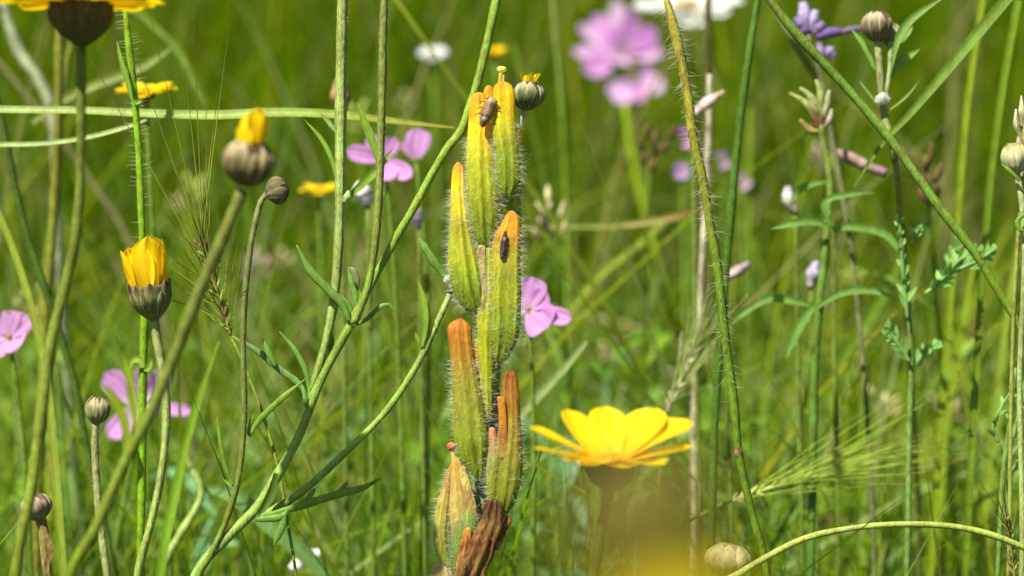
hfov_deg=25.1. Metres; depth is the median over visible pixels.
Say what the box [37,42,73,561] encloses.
wild grass
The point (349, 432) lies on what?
leafy plant
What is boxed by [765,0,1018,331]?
wild grass
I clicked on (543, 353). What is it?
meadow weed
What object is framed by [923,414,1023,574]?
meadow weed
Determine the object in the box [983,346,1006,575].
wild grass
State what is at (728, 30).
wild grass
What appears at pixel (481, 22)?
wild grass
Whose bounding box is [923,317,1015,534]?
meadow weed
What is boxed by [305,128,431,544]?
wild grass
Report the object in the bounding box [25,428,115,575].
leafy plant
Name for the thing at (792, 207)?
seed bud
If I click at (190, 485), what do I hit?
leafy plant
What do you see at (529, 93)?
branching plant
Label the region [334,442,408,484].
meadow weed
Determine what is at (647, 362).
meadow weed
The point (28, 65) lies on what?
dead plant
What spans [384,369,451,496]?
leafy plant
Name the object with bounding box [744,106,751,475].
wild grass
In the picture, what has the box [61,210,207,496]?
wild grass
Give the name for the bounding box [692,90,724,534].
seed bud
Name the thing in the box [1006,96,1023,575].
spikelet grass
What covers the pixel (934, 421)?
wild grass
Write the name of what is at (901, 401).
wild grass
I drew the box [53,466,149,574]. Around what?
leafy plant
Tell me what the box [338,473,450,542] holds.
meadow weed
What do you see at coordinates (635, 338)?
leafy plant
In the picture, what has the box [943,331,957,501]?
wild grass
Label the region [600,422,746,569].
leafy plant
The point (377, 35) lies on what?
wild grass
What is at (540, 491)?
leafy plant
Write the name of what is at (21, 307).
meadow weed
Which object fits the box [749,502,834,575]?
meadow weed
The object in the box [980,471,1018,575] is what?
barley ear
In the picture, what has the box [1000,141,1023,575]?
cream bud
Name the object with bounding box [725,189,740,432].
wild grass
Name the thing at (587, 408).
wild grass
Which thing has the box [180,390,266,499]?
meadow weed
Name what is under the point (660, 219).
wild grass
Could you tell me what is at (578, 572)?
leafy plant
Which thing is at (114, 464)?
wild grass
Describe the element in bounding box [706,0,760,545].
wild grass
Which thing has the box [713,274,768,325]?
meadow weed
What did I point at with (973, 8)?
wild grass
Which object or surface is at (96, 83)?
wild grass
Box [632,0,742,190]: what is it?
white flower
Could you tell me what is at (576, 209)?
wild grass
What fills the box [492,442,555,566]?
leafy plant
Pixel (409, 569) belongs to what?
leafy plant
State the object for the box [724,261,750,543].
seed bud
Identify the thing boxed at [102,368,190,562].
pink flower
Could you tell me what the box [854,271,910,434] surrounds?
wild grass
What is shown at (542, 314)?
pink flower
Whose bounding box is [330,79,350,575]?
seed bud
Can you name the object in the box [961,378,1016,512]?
leafy plant
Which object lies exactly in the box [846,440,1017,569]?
wild grass
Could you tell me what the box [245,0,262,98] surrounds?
wild grass
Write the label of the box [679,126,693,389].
pink flower
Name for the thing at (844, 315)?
wild grass
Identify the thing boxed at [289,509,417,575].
leafy plant
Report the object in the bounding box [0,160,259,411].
wild grass
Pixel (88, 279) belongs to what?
wild grass
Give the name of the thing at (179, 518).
leafy plant
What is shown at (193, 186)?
meadow weed
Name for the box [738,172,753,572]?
pink flower
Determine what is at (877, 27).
twin bud plant
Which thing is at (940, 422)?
wild grass
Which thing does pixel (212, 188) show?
wild grass
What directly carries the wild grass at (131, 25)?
on the ground at (525, 270)
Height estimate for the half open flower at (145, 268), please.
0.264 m
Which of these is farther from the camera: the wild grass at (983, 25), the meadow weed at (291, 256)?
the meadow weed at (291, 256)
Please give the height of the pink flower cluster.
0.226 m
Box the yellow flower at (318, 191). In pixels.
[298,183,334,565]
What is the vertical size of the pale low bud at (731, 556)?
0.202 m
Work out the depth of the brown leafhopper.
0.45 m
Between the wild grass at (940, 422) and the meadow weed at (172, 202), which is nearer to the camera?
the wild grass at (940, 422)
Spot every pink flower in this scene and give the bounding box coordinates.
[0,311,33,575]
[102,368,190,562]
[346,135,412,575]
[401,128,430,574]
[521,277,572,575]
[607,67,665,364]
[672,162,690,460]
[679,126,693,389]
[716,152,735,542]
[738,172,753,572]
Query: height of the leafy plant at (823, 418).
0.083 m
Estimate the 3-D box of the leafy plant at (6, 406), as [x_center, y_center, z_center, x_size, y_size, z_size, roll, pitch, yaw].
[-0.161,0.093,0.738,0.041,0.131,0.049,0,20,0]
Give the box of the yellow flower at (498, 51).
[489,46,506,575]
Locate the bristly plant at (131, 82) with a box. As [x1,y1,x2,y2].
[115,11,152,575]
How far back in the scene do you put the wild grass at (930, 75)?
1.17 m
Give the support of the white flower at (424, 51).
on the ground at (525, 270)
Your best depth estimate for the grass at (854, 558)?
0.62 m
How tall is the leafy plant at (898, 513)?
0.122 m
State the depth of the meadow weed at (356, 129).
0.79 m
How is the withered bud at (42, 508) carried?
on the ground at (525, 270)
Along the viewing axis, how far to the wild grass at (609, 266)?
0.65 m
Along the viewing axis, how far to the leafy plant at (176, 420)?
0.85 m
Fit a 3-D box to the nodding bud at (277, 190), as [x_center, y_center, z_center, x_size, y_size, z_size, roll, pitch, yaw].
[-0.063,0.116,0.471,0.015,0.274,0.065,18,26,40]
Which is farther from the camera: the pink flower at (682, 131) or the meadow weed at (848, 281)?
the meadow weed at (848, 281)
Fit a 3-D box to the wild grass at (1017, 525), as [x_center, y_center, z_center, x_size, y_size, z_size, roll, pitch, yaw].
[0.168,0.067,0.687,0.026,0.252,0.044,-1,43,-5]
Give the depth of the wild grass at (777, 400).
0.73 m
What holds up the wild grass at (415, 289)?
on the ground at (525, 270)
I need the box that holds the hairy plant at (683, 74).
[653,0,770,575]
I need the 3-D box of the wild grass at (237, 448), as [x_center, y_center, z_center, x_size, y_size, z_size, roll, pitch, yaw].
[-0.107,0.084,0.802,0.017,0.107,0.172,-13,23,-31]
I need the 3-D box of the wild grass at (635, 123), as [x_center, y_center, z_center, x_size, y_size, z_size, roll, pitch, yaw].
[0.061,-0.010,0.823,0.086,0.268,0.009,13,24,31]
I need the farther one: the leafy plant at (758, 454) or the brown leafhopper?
the leafy plant at (758, 454)
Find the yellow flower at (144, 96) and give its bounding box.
[115,82,176,575]
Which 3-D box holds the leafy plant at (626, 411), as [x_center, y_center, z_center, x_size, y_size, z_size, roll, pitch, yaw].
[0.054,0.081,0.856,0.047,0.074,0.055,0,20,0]
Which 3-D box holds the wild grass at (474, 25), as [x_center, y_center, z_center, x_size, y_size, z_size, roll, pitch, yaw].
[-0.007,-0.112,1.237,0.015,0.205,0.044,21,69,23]
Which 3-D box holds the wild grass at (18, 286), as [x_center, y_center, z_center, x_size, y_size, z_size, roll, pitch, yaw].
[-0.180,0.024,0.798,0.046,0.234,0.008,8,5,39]
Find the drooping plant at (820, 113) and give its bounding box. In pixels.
[731,79,906,575]
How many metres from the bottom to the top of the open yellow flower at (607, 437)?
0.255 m
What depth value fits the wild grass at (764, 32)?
1.15 m
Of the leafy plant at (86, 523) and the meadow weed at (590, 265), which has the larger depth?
the meadow weed at (590, 265)
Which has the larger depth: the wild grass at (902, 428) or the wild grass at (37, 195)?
the wild grass at (37, 195)
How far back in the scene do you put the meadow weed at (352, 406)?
0.85 m
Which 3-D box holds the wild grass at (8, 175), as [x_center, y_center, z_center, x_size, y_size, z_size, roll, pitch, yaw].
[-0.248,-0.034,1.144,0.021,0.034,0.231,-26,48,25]
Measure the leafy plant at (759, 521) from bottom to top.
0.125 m
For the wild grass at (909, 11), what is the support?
on the ground at (525, 270)
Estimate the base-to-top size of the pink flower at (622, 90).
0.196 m
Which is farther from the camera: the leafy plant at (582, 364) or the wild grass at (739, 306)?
the wild grass at (739, 306)
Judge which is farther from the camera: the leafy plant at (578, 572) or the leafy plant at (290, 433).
the leafy plant at (290, 433)
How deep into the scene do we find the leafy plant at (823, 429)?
0.72 m
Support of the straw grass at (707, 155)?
on the ground at (525, 270)
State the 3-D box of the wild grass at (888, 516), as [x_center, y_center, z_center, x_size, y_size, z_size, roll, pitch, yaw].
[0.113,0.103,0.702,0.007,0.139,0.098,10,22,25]
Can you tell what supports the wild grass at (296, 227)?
on the ground at (525, 270)
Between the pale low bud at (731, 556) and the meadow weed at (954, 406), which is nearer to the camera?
the pale low bud at (731, 556)
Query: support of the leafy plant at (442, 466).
on the ground at (525, 270)
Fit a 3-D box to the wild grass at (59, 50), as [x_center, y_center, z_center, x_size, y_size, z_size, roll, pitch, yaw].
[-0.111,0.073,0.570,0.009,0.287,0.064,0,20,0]
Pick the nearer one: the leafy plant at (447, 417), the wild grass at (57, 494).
the wild grass at (57, 494)
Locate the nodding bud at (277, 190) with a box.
[195,176,305,575]
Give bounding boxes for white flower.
[418,46,447,442]
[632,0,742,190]
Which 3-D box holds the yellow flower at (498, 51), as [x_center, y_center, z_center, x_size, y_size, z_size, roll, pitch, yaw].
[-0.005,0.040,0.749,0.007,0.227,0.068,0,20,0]
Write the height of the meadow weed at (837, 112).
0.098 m
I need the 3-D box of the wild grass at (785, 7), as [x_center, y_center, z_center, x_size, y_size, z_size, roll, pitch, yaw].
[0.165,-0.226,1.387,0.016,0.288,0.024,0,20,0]
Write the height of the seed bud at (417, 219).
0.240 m
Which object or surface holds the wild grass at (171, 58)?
on the ground at (525, 270)
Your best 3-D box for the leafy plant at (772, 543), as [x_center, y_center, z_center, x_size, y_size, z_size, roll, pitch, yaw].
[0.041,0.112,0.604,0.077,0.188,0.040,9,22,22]
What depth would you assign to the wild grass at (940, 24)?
1.39 m
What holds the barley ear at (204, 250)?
on the ground at (525, 270)
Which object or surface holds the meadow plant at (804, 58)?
on the ground at (525, 270)
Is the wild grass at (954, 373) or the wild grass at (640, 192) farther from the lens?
the wild grass at (640, 192)
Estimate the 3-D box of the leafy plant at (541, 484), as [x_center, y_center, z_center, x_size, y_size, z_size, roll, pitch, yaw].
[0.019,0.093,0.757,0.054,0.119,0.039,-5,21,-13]
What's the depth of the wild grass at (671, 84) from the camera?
1.04 m
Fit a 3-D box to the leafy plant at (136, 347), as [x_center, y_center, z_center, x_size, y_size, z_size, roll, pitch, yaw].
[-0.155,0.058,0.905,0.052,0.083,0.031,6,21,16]
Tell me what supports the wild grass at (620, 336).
on the ground at (525, 270)
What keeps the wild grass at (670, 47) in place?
on the ground at (525, 270)
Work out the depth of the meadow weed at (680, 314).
1.03 m
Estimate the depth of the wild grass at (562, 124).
0.69 m
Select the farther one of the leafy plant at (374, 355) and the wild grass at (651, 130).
the wild grass at (651, 130)
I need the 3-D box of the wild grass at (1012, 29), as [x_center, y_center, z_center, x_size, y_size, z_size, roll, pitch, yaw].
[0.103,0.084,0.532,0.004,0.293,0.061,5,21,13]
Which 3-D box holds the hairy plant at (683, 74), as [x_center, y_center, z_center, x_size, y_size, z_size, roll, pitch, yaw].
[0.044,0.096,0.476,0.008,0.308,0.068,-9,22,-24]
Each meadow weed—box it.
[12,285,115,545]
[155,196,244,322]
[167,173,242,472]
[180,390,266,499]
[221,249,308,379]
[241,245,360,575]
[272,99,390,444]
[334,341,412,509]
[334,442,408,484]
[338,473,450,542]
[390,90,449,281]
[430,490,551,575]
[505,360,545,515]
[518,185,588,515]
[521,350,551,436]
[575,123,679,485]
[587,218,620,291]
[596,212,652,325]
[600,338,665,456]
[612,270,682,317]
[621,332,708,391]
[666,368,726,523]
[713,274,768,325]
[732,143,830,547]
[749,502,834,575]
[771,105,843,184]
[786,386,900,575]
[818,268,886,523]
[836,143,1004,573]
[881,427,1001,569]
[886,394,979,495]
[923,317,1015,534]
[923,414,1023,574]
[966,278,1018,327]
[967,396,1023,575]
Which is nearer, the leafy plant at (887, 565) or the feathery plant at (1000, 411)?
the feathery plant at (1000, 411)
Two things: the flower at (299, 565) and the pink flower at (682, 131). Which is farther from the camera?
the pink flower at (682, 131)
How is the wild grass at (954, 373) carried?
on the ground at (525, 270)
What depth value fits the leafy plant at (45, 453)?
0.73 m
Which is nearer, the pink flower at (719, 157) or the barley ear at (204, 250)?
the barley ear at (204, 250)
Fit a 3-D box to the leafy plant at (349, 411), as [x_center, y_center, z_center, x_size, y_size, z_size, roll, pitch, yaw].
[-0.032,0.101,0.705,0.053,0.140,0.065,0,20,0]
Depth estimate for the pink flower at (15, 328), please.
0.53 m
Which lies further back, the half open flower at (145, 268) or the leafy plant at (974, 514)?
the leafy plant at (974, 514)
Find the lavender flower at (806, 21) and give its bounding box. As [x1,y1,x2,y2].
[793,2,876,575]
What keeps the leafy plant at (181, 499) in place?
on the ground at (525, 270)
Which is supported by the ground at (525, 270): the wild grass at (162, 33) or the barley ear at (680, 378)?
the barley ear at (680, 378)
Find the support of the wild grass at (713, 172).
on the ground at (525, 270)
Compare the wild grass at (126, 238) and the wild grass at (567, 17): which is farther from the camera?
the wild grass at (567, 17)
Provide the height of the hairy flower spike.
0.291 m
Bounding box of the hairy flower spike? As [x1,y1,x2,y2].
[426,66,533,575]
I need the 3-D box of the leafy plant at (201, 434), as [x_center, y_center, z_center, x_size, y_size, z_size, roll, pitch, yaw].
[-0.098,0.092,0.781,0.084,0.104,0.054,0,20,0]
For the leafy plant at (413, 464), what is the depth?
0.73 m
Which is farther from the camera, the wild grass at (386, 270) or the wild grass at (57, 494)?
the wild grass at (386, 270)
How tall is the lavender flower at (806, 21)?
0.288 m
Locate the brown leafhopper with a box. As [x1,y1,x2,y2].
[474,97,499,126]
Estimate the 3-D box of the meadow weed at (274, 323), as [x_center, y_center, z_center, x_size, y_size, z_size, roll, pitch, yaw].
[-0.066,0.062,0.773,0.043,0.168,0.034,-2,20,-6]
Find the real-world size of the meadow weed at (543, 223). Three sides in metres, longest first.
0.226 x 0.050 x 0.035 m
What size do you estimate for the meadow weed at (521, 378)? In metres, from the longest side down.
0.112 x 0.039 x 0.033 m
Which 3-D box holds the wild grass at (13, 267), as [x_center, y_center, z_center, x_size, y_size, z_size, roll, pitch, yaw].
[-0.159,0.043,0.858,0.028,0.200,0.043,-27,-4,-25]
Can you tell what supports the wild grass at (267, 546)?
on the ground at (525, 270)
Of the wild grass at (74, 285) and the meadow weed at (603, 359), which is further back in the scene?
the wild grass at (74, 285)
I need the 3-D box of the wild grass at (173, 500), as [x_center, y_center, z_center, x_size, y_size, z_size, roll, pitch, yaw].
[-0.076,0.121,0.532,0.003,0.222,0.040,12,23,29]
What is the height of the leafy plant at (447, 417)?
0.131 m
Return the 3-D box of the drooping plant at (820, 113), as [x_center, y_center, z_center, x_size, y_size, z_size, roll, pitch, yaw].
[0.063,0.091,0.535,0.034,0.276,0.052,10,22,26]
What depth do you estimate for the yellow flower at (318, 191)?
0.62 m
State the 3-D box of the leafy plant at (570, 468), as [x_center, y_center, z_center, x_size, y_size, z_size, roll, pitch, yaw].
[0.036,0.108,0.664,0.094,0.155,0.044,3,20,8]
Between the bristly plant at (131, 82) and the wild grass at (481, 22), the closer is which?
the bristly plant at (131, 82)
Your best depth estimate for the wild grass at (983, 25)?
0.48 m
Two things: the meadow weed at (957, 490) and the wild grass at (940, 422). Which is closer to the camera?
the wild grass at (940, 422)
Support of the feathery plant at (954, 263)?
on the ground at (525, 270)
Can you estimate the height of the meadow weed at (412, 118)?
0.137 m
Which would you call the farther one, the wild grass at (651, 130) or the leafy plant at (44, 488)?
the wild grass at (651, 130)
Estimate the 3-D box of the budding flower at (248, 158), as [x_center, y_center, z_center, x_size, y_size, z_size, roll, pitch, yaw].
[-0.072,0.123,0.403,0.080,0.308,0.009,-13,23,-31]
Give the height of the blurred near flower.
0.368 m
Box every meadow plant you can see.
[165,456,204,574]
[774,13,863,413]
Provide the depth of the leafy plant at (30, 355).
0.83 m
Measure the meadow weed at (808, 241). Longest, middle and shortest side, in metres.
0.183 x 0.040 x 0.040 m
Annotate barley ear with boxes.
[89,11,296,575]
[660,282,747,456]
[724,373,988,503]
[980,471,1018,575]
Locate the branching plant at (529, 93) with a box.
[190,0,545,575]
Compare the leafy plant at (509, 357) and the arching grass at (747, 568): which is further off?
the leafy plant at (509, 357)
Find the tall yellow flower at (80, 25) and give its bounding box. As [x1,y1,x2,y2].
[0,0,164,575]
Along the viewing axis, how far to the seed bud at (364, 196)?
0.54 m
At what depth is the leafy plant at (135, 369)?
0.84 m
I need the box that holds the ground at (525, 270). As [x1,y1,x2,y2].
[1,0,1016,546]
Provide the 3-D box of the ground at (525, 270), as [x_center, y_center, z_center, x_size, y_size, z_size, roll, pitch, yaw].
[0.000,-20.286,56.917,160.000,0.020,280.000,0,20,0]
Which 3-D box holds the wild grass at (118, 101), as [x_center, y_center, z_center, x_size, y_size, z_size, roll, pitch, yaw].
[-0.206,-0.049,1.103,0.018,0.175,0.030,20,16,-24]
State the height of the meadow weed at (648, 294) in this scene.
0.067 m
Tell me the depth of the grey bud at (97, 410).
0.46 m
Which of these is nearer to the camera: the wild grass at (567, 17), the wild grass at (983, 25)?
the wild grass at (983, 25)
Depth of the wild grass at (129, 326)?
0.83 m
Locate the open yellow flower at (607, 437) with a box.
[529,406,692,575]
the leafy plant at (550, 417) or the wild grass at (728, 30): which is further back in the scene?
the wild grass at (728, 30)
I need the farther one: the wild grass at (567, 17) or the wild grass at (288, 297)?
the wild grass at (567, 17)
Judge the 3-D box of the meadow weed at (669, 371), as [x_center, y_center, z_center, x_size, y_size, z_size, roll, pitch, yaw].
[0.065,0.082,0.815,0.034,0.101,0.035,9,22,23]
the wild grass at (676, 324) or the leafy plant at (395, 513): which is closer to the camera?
the leafy plant at (395, 513)
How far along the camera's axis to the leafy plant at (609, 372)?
0.72 m
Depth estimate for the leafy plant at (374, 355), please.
0.76 m
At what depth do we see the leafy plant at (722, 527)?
0.79 m
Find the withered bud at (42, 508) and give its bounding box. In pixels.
[20,493,52,575]
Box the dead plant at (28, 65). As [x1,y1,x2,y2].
[0,3,82,575]
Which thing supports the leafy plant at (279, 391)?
on the ground at (525, 270)
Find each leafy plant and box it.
[0,338,105,528]
[0,392,44,567]
[2,373,83,484]
[2,419,103,546]
[17,435,209,575]
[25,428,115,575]
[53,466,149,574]
[75,417,197,501]
[75,452,174,571]
[98,345,154,481]
[106,364,200,522]
[119,416,244,575]
[122,404,278,575]
[126,503,243,575]
[133,444,285,575]
[147,468,238,573]
[151,383,304,575]
[211,395,304,501]
[254,409,391,571]
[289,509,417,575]
[319,394,442,575]
[327,319,404,561]
[333,395,520,569]
[356,446,435,559]
[357,469,471,575]
[363,378,445,437]
[374,433,529,575]
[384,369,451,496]
[443,341,530,453]
[444,358,621,495]
[472,486,554,575]
[488,358,605,575]
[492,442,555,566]
[507,461,563,546]
[509,414,626,549]
[521,415,601,575]
[522,424,549,496]
[541,356,680,512]
[545,386,662,574]
[575,569,586,575]
[596,405,673,458]
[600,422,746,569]
[611,327,851,575]
[701,417,805,538]
[702,467,738,540]
[702,491,806,531]
[721,472,865,575]
[722,416,926,568]
[722,422,820,575]
[723,495,852,575]
[736,354,852,565]
[758,370,898,519]
[819,500,959,575]
[830,461,927,575]
[886,411,1013,575]
[952,488,1018,575]
[955,478,1006,563]
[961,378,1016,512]
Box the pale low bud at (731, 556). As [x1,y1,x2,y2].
[712,542,751,574]
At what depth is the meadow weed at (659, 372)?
0.95 m
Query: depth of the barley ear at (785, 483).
0.51 m
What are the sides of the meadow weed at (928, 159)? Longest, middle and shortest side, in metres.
0.250 x 0.050 x 0.044 m
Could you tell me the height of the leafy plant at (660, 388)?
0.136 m
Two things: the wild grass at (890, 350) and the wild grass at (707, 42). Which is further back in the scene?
the wild grass at (890, 350)
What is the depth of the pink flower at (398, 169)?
0.54 m
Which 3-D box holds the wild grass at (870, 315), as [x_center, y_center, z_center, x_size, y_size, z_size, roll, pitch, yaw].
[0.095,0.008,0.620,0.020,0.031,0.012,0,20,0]
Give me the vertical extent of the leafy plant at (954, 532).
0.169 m
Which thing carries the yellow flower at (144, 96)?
on the ground at (525, 270)
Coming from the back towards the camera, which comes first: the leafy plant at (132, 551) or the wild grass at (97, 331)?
the wild grass at (97, 331)
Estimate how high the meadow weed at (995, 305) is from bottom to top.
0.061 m
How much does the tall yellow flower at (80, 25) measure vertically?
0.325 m
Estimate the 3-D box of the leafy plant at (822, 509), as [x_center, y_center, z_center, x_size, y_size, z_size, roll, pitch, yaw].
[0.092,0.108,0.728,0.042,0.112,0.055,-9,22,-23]
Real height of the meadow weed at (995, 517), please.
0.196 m
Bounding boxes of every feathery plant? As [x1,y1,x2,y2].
[881,213,996,575]
[987,368,1023,575]
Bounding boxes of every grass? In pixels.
[0,0,1023,208]
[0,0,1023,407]
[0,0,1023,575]
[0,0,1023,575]
[0,61,203,575]
[0,98,117,575]
[0,102,23,260]
[0,105,453,127]
[0,119,146,146]
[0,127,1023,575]
[0,147,24,472]
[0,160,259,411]
[0,211,66,575]
[0,294,270,506]
[0,326,1023,575]
[0,478,316,575]
[1,229,106,473]
[30,48,169,123]
[33,30,64,575]
[33,45,74,358]
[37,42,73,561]
[45,46,168,222]
[46,9,116,210]
[55,421,183,575]
[61,65,91,357]
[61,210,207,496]
[72,162,93,374]
[80,291,383,337]
[105,100,284,261]
[125,227,157,443]
[130,12,132,118]
[131,441,340,484]
[133,10,206,106]
[144,0,197,373]
[156,341,219,575]
[202,121,414,357]
[204,485,332,575]
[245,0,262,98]
[298,228,448,522]
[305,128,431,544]
[315,306,897,473]
[358,34,504,376]
[362,0,388,95]
[374,0,412,445]
[395,0,673,459]
[410,146,682,367]
[472,0,486,84]
[474,0,480,91]
[474,135,727,343]
[512,44,564,569]
[520,340,587,417]
[523,209,691,229]
[523,320,657,482]
[544,16,715,279]
[551,0,570,539]
[553,222,665,330]
[564,0,605,205]
[567,125,682,148]
[576,0,769,149]
[581,0,717,487]
[618,6,770,304]
[618,108,788,313]
[622,106,683,345]
[630,186,793,554]
[690,74,712,467]
[697,0,711,414]
[701,266,793,470]
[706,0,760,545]
[724,5,731,57]
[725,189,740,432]
[725,286,1020,475]
[729,521,1023,575]
[739,161,790,575]
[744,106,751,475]
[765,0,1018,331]
[771,0,789,120]
[772,221,1011,565]
[799,0,948,560]
[817,294,907,575]
[829,255,899,375]
[830,476,902,540]
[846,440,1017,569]
[853,0,1012,186]
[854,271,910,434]
[867,40,946,181]
[884,322,1001,559]
[894,1,977,134]
[905,0,922,157]
[925,0,985,575]
[934,269,974,575]
[937,3,942,93]
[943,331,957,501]
[961,0,1021,575]
[973,244,1015,575]
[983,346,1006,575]
[1001,519,1018,563]
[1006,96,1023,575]
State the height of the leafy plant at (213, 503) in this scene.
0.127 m
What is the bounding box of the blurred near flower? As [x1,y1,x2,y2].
[557,455,728,575]
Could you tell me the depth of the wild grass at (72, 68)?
1.12 m
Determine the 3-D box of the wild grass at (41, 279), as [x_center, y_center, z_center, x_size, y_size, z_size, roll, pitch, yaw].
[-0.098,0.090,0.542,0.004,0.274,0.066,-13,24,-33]
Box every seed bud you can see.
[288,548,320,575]
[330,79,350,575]
[353,181,375,575]
[412,209,427,575]
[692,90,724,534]
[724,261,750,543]
[781,186,803,575]
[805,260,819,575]
[830,149,887,575]
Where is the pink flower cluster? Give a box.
[574,0,662,327]
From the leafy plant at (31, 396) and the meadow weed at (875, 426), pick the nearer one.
the meadow weed at (875, 426)
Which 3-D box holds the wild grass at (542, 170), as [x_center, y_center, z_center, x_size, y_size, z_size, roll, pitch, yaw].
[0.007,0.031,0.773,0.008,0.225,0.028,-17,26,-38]
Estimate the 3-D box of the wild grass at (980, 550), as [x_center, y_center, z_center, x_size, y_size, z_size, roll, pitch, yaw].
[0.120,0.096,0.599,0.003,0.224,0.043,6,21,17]
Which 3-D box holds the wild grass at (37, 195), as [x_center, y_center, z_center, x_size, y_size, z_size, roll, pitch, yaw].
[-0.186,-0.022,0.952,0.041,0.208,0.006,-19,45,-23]
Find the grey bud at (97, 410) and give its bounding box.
[85,395,110,575]
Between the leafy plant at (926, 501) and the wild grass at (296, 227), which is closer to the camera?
the leafy plant at (926, 501)
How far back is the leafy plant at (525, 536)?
0.70 m
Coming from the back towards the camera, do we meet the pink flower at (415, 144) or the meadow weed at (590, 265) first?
the meadow weed at (590, 265)
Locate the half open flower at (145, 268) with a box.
[120,234,171,575]
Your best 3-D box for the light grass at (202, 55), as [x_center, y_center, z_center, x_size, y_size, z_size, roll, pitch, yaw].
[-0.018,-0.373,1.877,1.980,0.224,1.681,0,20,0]
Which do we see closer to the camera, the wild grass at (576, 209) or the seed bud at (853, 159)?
the seed bud at (853, 159)
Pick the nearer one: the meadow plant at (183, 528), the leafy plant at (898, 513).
the meadow plant at (183, 528)
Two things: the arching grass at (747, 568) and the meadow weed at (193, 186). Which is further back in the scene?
the meadow weed at (193, 186)
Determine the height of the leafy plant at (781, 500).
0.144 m
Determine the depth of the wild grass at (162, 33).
0.59 m
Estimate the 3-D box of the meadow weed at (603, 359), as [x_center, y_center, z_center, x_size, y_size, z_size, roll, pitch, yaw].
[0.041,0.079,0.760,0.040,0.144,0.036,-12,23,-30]
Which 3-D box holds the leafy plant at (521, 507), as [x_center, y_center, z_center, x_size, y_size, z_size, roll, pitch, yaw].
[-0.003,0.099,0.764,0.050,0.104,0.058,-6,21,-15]
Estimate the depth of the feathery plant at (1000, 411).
0.47 m
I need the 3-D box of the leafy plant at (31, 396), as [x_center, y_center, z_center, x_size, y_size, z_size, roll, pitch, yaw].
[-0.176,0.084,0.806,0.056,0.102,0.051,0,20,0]
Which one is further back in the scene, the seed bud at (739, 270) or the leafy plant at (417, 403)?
the leafy plant at (417, 403)
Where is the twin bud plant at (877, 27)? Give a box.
[851,0,939,575]
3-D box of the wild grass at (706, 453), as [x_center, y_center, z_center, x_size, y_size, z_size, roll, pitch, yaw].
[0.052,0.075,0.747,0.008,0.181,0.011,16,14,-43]
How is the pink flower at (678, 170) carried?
on the ground at (525, 270)
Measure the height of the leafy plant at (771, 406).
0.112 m
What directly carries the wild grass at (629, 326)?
on the ground at (525, 270)
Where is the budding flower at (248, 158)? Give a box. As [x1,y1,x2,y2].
[65,107,275,575]
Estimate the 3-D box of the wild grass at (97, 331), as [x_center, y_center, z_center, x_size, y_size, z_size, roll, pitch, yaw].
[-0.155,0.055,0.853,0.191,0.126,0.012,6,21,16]
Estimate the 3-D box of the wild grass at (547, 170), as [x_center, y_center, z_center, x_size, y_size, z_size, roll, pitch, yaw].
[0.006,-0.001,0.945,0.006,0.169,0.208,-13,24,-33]
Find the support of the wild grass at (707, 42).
on the ground at (525, 270)
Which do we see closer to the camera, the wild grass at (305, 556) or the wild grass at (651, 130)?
the wild grass at (305, 556)
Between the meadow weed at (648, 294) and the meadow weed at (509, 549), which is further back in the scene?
the meadow weed at (648, 294)

